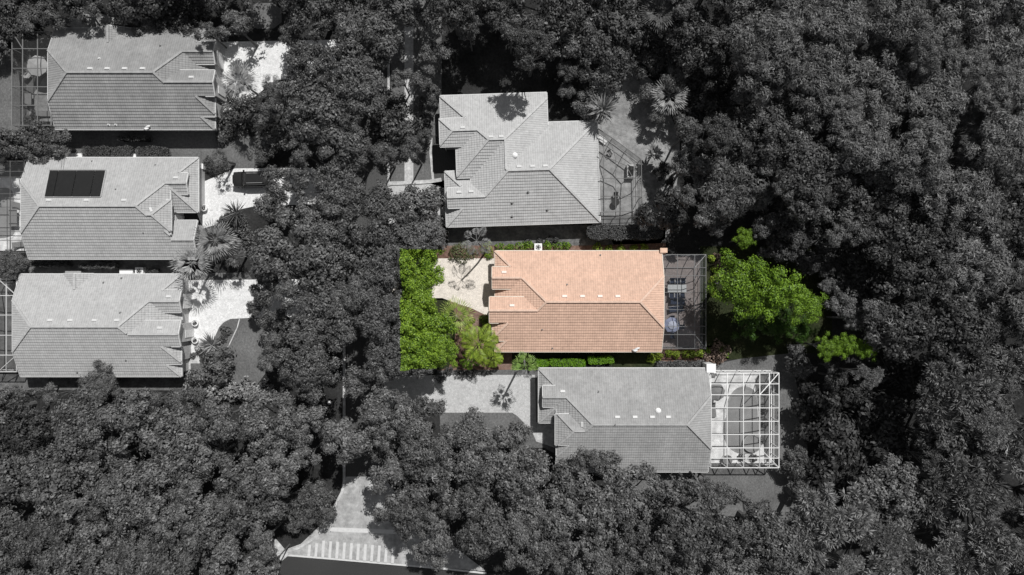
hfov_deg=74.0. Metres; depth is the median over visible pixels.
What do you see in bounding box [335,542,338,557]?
crosswalk stripe
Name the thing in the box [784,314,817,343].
shade tree
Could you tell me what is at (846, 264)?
oak tree
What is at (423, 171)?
lawn
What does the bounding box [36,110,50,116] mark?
sun lounger
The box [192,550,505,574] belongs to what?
street
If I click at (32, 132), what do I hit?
oak tree
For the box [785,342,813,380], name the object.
oak tree
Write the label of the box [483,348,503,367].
palm tree
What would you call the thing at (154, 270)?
hedge
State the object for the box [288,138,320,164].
oak tree
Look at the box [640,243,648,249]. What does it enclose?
shrub
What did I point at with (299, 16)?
oak tree
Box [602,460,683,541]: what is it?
oak tree
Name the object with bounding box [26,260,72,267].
hedge
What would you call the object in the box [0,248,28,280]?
oak tree
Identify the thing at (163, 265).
lawn
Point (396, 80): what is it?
oak tree
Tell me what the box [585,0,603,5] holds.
oak tree
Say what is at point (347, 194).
oak tree
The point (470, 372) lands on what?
shrub
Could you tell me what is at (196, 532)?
oak tree
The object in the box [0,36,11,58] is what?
oak tree
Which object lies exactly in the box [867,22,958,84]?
oak tree
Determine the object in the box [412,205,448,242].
oak tree
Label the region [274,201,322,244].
oak tree
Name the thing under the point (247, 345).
lawn
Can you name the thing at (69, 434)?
oak tree
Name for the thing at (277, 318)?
oak tree
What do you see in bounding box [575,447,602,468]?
oak tree
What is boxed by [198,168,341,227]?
driveway
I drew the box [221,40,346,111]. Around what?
driveway
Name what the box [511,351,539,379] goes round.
palm tree
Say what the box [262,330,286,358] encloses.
oak tree
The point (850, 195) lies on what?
oak tree
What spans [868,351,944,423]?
oak tree
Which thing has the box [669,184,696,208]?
oak tree
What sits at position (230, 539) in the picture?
oak tree
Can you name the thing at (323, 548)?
crosswalk stripe
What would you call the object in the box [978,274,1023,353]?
oak tree
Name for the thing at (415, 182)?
kerb
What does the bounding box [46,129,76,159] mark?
oak tree
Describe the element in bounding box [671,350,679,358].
shrub
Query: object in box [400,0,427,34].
oak tree
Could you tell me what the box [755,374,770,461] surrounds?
planting bed
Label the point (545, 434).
path
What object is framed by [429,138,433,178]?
kerb
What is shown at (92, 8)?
oak tree
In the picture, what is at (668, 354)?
shrub
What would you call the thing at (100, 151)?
hedge
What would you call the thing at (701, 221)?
oak tree
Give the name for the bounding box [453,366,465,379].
shrub
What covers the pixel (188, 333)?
front door
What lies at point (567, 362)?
hedge
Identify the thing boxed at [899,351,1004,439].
tree
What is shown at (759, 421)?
screen enclosure
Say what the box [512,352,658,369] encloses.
lawn
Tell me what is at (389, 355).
oak tree
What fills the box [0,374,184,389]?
lawn
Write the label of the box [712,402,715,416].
sun lounger
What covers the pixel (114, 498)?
oak tree
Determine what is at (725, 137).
oak tree
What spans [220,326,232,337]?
shrub
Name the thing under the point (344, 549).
crosswalk stripe
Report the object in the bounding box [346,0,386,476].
street
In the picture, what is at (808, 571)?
oak tree
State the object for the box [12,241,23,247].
sun lounger
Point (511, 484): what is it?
oak tree
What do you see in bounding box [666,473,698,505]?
oak tree
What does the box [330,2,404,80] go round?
oak tree
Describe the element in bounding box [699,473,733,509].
oak tree
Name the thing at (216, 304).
driveway
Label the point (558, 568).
oak tree
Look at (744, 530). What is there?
oak tree
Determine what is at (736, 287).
shade tree
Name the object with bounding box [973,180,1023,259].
oak tree
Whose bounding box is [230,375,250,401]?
shrub
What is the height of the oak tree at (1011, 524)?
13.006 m
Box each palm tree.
[168,244,215,284]
[191,218,239,263]
[210,149,235,165]
[219,59,265,101]
[222,243,247,267]
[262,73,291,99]
[440,297,475,334]
[459,350,480,369]
[460,323,500,366]
[461,227,491,255]
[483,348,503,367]
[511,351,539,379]
[586,93,619,123]
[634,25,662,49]
[639,0,678,33]
[650,75,689,115]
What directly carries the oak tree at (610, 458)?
on the lawn at (760, 484)
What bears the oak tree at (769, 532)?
on the lawn at (760, 484)
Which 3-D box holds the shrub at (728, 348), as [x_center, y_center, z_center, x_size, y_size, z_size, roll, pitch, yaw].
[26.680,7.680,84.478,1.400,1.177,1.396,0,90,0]
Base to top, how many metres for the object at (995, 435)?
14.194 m
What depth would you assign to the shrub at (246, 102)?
84.41 m
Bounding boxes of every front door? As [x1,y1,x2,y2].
[175,214,183,219]
[185,329,193,337]
[218,86,226,96]
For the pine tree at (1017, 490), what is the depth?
77.61 m
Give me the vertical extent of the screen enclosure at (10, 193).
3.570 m
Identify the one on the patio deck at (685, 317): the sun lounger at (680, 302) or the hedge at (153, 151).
the sun lounger at (680, 302)
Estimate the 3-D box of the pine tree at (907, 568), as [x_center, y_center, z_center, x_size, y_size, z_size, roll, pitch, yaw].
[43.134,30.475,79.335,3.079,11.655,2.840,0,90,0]
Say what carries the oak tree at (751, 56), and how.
on the ground at (486, 66)
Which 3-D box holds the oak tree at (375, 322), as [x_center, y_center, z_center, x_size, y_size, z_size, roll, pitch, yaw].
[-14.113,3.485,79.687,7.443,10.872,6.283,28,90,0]
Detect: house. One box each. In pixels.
[11,273,193,376]
[20,157,204,259]
[47,25,226,130]
[439,92,600,227]
[489,248,666,351]
[538,362,715,472]
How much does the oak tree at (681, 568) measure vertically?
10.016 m
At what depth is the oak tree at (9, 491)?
76.14 m
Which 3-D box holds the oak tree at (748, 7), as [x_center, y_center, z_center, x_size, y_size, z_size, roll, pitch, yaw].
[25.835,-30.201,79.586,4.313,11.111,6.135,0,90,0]
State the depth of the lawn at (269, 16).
85.00 m
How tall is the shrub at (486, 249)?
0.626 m
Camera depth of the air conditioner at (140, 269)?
84.22 m
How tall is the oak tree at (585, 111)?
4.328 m
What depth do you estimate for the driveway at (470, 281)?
84.99 m
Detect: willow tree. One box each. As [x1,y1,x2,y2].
[947,110,991,139]
[983,75,1023,126]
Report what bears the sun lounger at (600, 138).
on the patio deck at (624, 187)
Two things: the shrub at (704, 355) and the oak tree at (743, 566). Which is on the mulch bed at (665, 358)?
the shrub at (704, 355)
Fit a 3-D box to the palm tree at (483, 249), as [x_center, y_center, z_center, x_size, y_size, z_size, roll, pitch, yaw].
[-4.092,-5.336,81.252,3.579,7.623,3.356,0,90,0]
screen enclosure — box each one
[0,161,26,252]
[0,280,17,371]
[12,31,69,131]
[598,128,641,219]
[662,254,705,348]
[709,370,778,467]
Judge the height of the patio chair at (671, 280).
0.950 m
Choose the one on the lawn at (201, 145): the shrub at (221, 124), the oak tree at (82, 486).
the shrub at (221, 124)
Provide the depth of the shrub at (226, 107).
83.93 m
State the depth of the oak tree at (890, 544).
73.43 m
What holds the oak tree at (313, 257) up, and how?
on the ground at (486, 66)
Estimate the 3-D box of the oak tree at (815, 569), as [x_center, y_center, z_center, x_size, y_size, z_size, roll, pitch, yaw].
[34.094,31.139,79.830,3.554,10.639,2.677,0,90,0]
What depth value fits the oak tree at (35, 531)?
75.36 m
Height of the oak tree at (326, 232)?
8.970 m
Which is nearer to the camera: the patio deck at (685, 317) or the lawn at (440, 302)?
the patio deck at (685, 317)
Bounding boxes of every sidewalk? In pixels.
[260,536,288,560]
[405,0,412,180]
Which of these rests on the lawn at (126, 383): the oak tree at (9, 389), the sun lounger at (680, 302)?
the oak tree at (9, 389)
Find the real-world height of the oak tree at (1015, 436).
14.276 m
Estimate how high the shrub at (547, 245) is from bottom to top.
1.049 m
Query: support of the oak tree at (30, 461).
on the ground at (486, 66)
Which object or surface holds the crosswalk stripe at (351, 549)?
on the street apron
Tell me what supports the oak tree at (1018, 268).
on the ground at (486, 66)
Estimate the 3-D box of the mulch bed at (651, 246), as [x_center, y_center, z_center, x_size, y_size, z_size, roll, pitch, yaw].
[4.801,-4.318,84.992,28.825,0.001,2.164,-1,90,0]
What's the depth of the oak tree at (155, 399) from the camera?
76.99 m
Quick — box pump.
[69,153,82,156]
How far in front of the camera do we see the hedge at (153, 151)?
84.19 m
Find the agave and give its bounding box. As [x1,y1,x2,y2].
[196,332,223,358]
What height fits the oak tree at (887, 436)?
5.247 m
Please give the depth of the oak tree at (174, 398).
76.80 m
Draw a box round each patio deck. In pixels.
[24,38,49,120]
[29,76,50,120]
[598,137,638,214]
[663,256,699,345]
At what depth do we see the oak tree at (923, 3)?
75.13 m
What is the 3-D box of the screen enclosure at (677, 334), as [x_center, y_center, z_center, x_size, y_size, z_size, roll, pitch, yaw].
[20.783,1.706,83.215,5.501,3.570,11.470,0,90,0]
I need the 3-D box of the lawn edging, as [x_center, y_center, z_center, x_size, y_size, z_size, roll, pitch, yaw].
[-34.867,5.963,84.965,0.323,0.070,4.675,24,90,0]
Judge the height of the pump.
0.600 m
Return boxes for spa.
[742,435,761,452]
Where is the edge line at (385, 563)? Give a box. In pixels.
[288,554,485,573]
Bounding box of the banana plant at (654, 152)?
[644,142,664,159]
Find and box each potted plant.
[191,337,198,343]
[192,320,198,325]
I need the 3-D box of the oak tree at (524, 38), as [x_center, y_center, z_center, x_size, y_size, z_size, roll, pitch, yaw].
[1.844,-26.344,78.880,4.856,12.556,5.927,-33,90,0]
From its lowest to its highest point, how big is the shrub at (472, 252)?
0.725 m
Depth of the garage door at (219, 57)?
83.66 m
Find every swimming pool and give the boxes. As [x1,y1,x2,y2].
[0,186,15,239]
[723,386,758,453]
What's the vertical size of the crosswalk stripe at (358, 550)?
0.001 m
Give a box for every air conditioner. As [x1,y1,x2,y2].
[135,267,145,272]
[534,243,541,249]
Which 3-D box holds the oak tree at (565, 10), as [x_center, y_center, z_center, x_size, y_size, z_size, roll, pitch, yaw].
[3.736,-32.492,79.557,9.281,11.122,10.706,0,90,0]
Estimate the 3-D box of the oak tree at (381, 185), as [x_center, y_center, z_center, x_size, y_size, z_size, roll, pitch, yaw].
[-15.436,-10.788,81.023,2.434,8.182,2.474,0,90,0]
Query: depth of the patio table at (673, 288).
84.26 m
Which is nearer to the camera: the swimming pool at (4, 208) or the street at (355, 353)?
the swimming pool at (4, 208)
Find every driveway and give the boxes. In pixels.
[189,279,341,352]
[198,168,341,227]
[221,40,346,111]
[384,375,535,439]
[386,258,493,314]
[390,181,445,224]
[431,135,455,187]
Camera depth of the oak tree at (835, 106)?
73.73 m
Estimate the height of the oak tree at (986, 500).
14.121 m
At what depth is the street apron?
84.99 m
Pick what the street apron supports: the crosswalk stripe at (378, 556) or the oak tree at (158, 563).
the crosswalk stripe at (378, 556)
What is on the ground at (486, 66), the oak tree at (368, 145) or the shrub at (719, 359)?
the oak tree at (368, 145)
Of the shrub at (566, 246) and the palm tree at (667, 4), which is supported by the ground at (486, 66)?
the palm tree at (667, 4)
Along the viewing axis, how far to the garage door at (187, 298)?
83.84 m
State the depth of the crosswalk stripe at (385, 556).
84.98 m
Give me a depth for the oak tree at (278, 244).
77.02 m
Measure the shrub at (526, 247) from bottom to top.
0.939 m
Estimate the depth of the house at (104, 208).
81.11 m
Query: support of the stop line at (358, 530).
on the street apron
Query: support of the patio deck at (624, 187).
on the lawn at (634, 130)
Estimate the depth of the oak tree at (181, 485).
77.49 m
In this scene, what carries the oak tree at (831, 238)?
on the ground at (486, 66)
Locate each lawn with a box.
[0,46,258,169]
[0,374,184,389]
[1,257,180,275]
[68,14,113,27]
[191,272,270,395]
[248,3,281,28]
[391,0,441,180]
[429,298,455,369]
[437,353,807,520]
[448,225,665,245]
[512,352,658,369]
[592,60,679,243]
[700,246,831,359]
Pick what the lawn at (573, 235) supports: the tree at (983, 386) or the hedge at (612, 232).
the hedge at (612, 232)
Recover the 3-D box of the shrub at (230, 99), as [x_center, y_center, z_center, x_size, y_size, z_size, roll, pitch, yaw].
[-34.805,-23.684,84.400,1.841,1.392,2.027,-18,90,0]
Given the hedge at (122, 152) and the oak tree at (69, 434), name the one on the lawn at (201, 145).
the hedge at (122, 152)
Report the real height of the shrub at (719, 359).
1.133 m
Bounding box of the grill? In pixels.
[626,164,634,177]
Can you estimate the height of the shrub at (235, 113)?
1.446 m
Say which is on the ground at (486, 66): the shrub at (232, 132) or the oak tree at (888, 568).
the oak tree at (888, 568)
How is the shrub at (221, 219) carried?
on the ground at (486, 66)
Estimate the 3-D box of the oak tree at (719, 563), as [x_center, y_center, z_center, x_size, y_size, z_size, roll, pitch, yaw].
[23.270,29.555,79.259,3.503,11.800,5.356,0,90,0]
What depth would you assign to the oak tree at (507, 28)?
76.06 m
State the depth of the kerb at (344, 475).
84.87 m
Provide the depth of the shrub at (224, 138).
84.31 m
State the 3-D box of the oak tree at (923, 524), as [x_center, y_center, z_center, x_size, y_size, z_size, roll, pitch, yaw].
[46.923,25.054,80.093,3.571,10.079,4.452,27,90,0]
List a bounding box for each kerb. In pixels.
[276,14,345,553]
[387,20,389,430]
[388,178,441,184]
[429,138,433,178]
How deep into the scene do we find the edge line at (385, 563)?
84.98 m
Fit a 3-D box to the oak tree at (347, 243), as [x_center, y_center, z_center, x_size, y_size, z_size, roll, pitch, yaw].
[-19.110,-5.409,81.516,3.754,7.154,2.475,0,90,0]
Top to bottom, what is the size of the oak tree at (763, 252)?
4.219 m
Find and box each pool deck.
[0,165,23,177]
[0,178,23,250]
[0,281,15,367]
[708,372,770,461]
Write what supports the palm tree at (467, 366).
on the mulch bed at (506, 364)
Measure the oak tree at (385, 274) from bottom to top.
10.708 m
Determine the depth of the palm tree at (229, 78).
77.19 m
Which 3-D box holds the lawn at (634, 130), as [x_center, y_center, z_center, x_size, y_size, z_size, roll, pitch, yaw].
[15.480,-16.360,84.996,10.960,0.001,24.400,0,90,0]
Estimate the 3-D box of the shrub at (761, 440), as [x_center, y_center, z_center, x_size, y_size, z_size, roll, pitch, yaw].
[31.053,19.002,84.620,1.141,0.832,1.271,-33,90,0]
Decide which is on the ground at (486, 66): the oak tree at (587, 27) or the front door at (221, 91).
the oak tree at (587, 27)
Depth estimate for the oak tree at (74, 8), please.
79.31 m
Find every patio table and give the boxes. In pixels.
[9,209,18,225]
[25,93,34,104]
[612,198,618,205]
[667,285,685,291]
[723,455,731,463]
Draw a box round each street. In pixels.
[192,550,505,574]
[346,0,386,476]
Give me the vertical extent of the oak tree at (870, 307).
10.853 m
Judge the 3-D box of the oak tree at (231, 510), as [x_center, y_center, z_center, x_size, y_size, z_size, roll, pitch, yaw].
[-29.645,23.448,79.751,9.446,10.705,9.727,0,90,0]
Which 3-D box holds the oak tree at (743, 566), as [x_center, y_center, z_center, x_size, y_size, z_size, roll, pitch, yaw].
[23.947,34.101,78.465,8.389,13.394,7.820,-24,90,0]
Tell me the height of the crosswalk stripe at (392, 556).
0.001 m
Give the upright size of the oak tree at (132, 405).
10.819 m
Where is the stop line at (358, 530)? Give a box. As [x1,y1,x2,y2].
[330,527,406,533]
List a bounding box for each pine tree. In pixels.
[796,331,839,362]
[814,332,860,360]
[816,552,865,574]
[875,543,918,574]
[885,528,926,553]
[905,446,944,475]
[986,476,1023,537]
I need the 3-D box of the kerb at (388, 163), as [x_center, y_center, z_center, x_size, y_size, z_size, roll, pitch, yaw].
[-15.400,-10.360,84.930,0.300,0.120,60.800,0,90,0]
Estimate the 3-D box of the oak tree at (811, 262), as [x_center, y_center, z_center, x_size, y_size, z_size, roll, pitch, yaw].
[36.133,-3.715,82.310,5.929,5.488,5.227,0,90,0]
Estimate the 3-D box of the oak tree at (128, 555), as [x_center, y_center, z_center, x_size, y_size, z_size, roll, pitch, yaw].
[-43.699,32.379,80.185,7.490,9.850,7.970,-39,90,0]
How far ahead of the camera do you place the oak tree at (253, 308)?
81.62 m
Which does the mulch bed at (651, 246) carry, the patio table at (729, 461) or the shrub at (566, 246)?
the shrub at (566, 246)
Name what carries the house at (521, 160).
on the ground at (486, 66)
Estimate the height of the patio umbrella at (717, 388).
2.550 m
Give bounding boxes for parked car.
[232,170,269,187]
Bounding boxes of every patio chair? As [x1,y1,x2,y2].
[23,72,31,78]
[669,278,674,283]
[680,278,685,283]
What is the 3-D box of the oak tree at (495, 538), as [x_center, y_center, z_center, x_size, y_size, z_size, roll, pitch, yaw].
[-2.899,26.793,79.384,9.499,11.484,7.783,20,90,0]
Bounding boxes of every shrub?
[23,115,31,123]
[30,109,38,118]
[183,379,210,402]
[194,345,205,355]
[200,382,219,403]
[202,155,213,166]
[204,163,216,175]
[204,379,235,402]
[210,165,224,178]
[215,130,230,146]
[216,214,233,229]
[216,223,237,239]
[217,112,229,130]
[217,334,227,342]
[218,161,232,172]
[219,382,239,401]
[220,101,235,120]
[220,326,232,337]
[223,122,243,141]
[223,229,241,246]
[225,90,240,104]
[225,110,244,127]
[230,216,247,231]
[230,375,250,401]
[231,99,247,115]
[232,220,252,236]
[236,118,252,133]
[239,92,255,111]
[239,233,257,250]
[241,106,258,127]
[243,379,263,402]
[256,378,276,398]
[433,372,444,382]
[444,366,452,375]
[448,240,471,264]
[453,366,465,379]
[463,317,475,327]
[466,246,477,258]
[466,369,476,377]
[478,314,488,325]
[479,243,492,255]
[495,243,507,249]
[506,243,513,249]
[513,241,525,249]
[524,240,533,249]
[543,240,551,249]
[544,235,553,244]
[552,240,563,249]
[553,236,558,242]
[562,242,571,249]
[592,242,602,249]
[616,243,625,249]
[629,244,637,249]
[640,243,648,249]
[646,353,655,363]
[654,352,663,360]
[665,349,672,357]
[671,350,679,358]
[680,350,690,358]
[689,349,696,357]
[696,349,703,357]
[702,350,710,360]
[706,351,717,363]
[708,255,715,261]
[708,347,717,357]
[711,265,718,271]
[713,260,721,267]
[713,338,723,351]
[713,354,723,364]
[716,482,731,496]
[717,348,727,358]
[722,345,731,353]
[733,487,745,503]
[749,454,756,461]
[757,385,768,395]
[758,436,766,443]
[760,418,768,426]
[761,406,768,413]
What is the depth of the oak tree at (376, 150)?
76.30 m
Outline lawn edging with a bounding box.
[229,318,239,345]
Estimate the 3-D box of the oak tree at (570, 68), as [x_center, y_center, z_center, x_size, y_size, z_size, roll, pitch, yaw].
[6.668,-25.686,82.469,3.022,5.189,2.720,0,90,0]
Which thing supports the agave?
on the lawn at (247, 345)
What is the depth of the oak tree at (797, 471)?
82.14 m
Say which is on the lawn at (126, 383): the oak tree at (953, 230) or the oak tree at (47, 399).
the oak tree at (47, 399)
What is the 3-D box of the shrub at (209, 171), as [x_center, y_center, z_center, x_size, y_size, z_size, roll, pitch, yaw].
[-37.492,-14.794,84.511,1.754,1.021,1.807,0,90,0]
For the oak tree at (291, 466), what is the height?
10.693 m
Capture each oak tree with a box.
[0,0,35,42]
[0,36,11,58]
[0,126,26,157]
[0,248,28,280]
[0,384,37,441]
[0,385,56,461]
[0,448,44,522]
[0,505,34,528]
[0,508,34,574]
[0,513,78,574]
[0,553,53,574]
[1,385,60,404]
[9,116,55,164]
[10,448,50,472]
[15,11,48,35]
[16,443,109,541]
[26,0,71,29]
[35,542,121,574]
[39,0,101,25]
[41,382,80,407]
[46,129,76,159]
[47,518,102,548]
[49,384,141,463]
[70,519,116,561]
[75,489,131,524]
[76,358,121,405]
[77,477,122,499]
[84,0,115,18]
[88,537,153,574]
[91,457,173,543]
[97,439,140,477]
[101,387,165,434]
[104,4,139,26]
[106,0,172,21]
[106,522,148,548]
[127,520,173,552]
[130,13,155,36]
[130,399,222,488]
[133,530,237,574]
[143,388,183,411]
[149,482,222,555]
[152,0,214,36]
[160,466,203,510]
[161,385,213,416]
[192,21,226,48]
[193,395,248,442]
[195,439,235,483]
[199,556,220,574]
[204,0,264,27]
[205,517,244,557]
[205,545,280,574]
[207,451,290,537]
[216,10,257,47]
[234,388,315,464]
[242,519,283,562]
[246,223,295,281]
[246,299,261,318]
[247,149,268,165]
[248,273,282,309]
[253,113,289,160]
[253,192,300,227]
[255,308,291,341]
[255,449,305,498]
[256,91,284,117]
[256,348,276,371]
[260,164,296,202]
[262,82,282,98]
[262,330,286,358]
[264,544,289,574]
[268,72,349,145]
[269,333,342,403]
[272,278,303,311]
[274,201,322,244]
[277,21,299,47]
[277,218,364,296]
[278,0,353,42]
[278,277,360,354]
[281,476,337,533]
[283,39,340,92]
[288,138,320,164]
[288,155,311,181]
[289,403,329,434]
[293,156,365,223]
[294,441,323,467]
[314,202,350,246]
[316,123,369,170]
[319,416,372,465]
[320,56,386,126]
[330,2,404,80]
[334,270,384,312]
[337,111,365,137]
[338,232,362,250]
[341,361,379,397]
[343,179,417,256]
[344,0,355,11]
[346,155,368,171]
[348,87,434,157]
[350,0,414,23]
[351,243,416,293]
[352,287,415,350]
[356,385,415,447]
[358,134,374,158]
[359,333,419,387]
[361,435,397,463]
[365,451,408,508]
[366,183,385,196]
[367,142,398,167]
[371,507,393,526]
[379,416,453,478]
[381,483,439,543]
[385,278,436,322]
[389,68,412,95]
[391,182,446,223]
[396,211,447,270]
[396,249,444,299]
[396,302,459,347]
[399,135,423,165]
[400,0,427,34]
[400,329,446,380]
[403,446,449,513]
[408,64,434,95]
[409,395,446,424]
[410,540,448,570]
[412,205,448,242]
[414,509,455,555]
[416,39,452,71]
[416,127,431,143]
[417,0,483,36]
[422,337,459,370]
[425,83,439,107]
[430,482,477,519]
[435,406,507,483]
[445,489,524,571]
[458,24,479,50]
[458,479,491,499]
[468,0,497,10]
[475,428,554,519]
[479,0,525,31]
[490,420,533,449]
[500,16,522,53]
[504,0,585,45]
[504,510,561,574]
[507,14,552,76]
[522,466,618,559]
[542,26,584,61]
[551,445,590,493]
[552,550,570,574]
[555,60,579,82]
[557,83,576,98]
[567,536,616,574]
[569,0,603,47]
[570,86,599,122]
[572,25,637,93]
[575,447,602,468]
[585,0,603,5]
[592,0,681,51]
[593,449,625,485]
[595,519,673,574]
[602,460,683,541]
[632,35,677,84]
[634,190,691,233]
[636,78,669,109]
[647,109,665,124]
[651,472,738,567]
[652,160,674,186]
[659,11,681,45]
[661,66,686,93]
[665,0,694,32]
[665,60,740,130]
[665,147,711,176]
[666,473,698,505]
[668,2,742,75]
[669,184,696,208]
[671,113,703,153]
[671,551,707,574]
[678,0,731,10]
[687,111,737,156]
[689,471,718,499]
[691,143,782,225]
[693,196,720,228]
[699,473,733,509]
[699,526,739,574]
[705,219,724,238]
[705,556,761,574]
[718,516,754,549]
[719,93,795,166]
[722,0,764,41]
[724,10,811,108]
[728,505,809,574]
[729,488,772,530]
[730,83,756,106]
[748,212,779,240]
[753,157,787,176]
[754,0,820,25]
[756,237,788,258]
[760,176,793,201]
[762,186,831,263]
[764,82,787,107]
[764,561,825,574]
[768,44,853,123]
[774,135,853,223]
[779,107,827,146]
[780,444,808,481]
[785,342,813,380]
[785,481,875,568]
[786,0,873,65]
[789,376,855,443]
[789,477,815,495]
[792,234,838,277]
[802,89,865,131]
[803,434,868,498]
[804,557,835,574]
[812,193,857,225]
[815,224,847,247]
[818,235,901,307]
[818,277,842,294]
[818,360,848,393]
[819,293,858,322]
[819,362,884,389]
[823,47,911,122]
[824,396,917,463]
[824,546,901,574]
[825,96,899,177]
[825,220,871,246]
[826,309,872,330]
[830,169,873,207]
[835,510,910,563]
[838,298,882,322]
[839,174,928,271]
[839,379,874,412]
[840,453,928,539]
[848,0,900,9]
[848,0,935,59]
[853,339,878,362]
[854,161,894,190]
[859,271,945,362]
[861,115,955,195]
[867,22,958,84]
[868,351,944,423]
[874,226,963,306]
[886,61,975,146]
[886,488,941,528]
[895,414,949,457]
[897,0,939,11]
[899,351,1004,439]
[899,515,980,574]
[902,0,996,71]
[902,288,1003,375]
[902,453,1011,526]
[907,404,941,428]
[907,423,980,471]
[910,148,1013,241]
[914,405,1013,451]
[915,133,982,165]
[920,211,974,256]
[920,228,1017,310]
[927,41,997,90]
[935,108,1023,189]
[939,512,1023,574]
[943,212,1009,237]
[949,376,1023,405]
[954,0,973,8]
[954,63,1023,117]
[955,0,1023,28]
[956,5,1023,76]
[959,396,1016,417]
[960,487,1023,529]
[964,499,1023,534]
[966,412,1023,489]
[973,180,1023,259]
[975,515,1023,538]
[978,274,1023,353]
[978,294,1010,326]
[984,337,1018,374]
[993,345,1023,412]
[1004,234,1023,265]
[1008,258,1023,284]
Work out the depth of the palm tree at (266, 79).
78.45 m
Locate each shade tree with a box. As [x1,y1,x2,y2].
[705,248,770,321]
[729,227,755,249]
[730,300,766,341]
[745,262,806,325]
[755,305,794,345]
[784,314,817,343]
[785,284,829,326]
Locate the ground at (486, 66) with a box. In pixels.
[0,0,1023,574]
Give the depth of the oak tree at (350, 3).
78.84 m
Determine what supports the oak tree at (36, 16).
on the ground at (486, 66)
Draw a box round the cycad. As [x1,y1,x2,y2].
[220,199,249,226]
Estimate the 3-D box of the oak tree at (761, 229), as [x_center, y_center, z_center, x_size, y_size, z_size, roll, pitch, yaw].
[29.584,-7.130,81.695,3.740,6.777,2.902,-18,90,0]
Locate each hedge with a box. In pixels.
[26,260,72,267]
[78,262,121,269]
[81,145,111,156]
[110,145,134,156]
[116,134,151,142]
[135,145,171,156]
[145,267,161,272]
[536,358,548,366]
[549,356,585,366]
[549,365,611,366]
[585,224,663,241]
[587,355,613,364]
[655,359,705,366]
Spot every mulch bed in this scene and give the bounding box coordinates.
[435,243,665,257]
[443,301,511,369]
[659,345,726,364]
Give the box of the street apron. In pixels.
[286,477,484,570]
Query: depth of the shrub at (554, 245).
84.55 m
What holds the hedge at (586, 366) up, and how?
on the lawn at (760, 484)
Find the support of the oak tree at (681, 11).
on the ground at (486, 66)
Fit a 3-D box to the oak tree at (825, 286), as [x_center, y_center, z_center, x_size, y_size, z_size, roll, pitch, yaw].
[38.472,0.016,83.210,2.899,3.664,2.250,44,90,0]
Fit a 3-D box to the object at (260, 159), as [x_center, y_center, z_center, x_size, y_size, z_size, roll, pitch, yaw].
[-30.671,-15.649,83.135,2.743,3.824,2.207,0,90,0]
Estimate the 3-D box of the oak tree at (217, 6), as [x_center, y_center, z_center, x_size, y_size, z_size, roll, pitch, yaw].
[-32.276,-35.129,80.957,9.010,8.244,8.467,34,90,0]
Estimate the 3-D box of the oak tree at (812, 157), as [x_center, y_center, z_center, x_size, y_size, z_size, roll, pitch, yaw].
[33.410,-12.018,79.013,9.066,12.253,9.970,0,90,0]
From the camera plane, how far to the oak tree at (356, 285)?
75.64 m
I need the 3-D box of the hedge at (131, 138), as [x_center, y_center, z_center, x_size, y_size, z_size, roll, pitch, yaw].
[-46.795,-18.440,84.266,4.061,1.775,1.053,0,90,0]
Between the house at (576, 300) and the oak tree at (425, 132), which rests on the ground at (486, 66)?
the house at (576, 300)
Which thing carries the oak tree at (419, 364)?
on the lawn at (440, 302)
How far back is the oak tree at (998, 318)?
76.91 m
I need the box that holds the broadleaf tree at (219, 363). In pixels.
[184,345,235,388]
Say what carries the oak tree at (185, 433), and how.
on the ground at (486, 66)
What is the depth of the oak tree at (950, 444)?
74.24 m
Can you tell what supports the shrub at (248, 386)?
on the ground at (486, 66)
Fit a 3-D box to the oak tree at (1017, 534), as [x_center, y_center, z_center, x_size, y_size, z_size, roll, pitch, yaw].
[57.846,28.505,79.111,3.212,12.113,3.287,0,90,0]
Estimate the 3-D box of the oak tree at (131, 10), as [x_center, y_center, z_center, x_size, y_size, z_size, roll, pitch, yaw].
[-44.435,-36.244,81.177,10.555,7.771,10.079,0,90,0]
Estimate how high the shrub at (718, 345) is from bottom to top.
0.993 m
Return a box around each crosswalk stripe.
[307,545,310,555]
[314,543,317,556]
[321,541,324,556]
[328,541,331,557]
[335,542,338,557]
[342,542,345,558]
[349,543,352,559]
[356,544,359,559]
[363,544,366,560]
[370,545,373,561]
[377,545,380,561]
[384,546,387,562]
[391,547,394,562]
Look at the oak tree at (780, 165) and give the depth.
76.85 m
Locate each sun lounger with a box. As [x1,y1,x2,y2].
[11,201,19,208]
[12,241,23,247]
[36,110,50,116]
[598,135,606,144]
[668,306,683,311]
[670,299,684,304]
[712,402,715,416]
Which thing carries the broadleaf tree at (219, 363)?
on the lawn at (247, 345)
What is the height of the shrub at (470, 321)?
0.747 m
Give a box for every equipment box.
[65,271,83,272]
[119,269,134,272]
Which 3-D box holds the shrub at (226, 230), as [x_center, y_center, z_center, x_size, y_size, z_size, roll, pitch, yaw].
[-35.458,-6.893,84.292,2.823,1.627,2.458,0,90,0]
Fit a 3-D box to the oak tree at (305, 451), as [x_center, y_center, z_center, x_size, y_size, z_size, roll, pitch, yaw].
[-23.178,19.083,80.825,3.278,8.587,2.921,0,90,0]
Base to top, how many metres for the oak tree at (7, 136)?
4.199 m
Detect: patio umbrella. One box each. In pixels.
[27,55,46,75]
[665,317,679,332]
[711,384,724,400]
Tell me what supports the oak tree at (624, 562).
on the ground at (486, 66)
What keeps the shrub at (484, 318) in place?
on the mulch bed at (506, 364)
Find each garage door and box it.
[183,294,191,307]
[216,50,223,69]
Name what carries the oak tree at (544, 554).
on the ground at (486, 66)
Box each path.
[185,356,199,381]
[536,422,555,447]

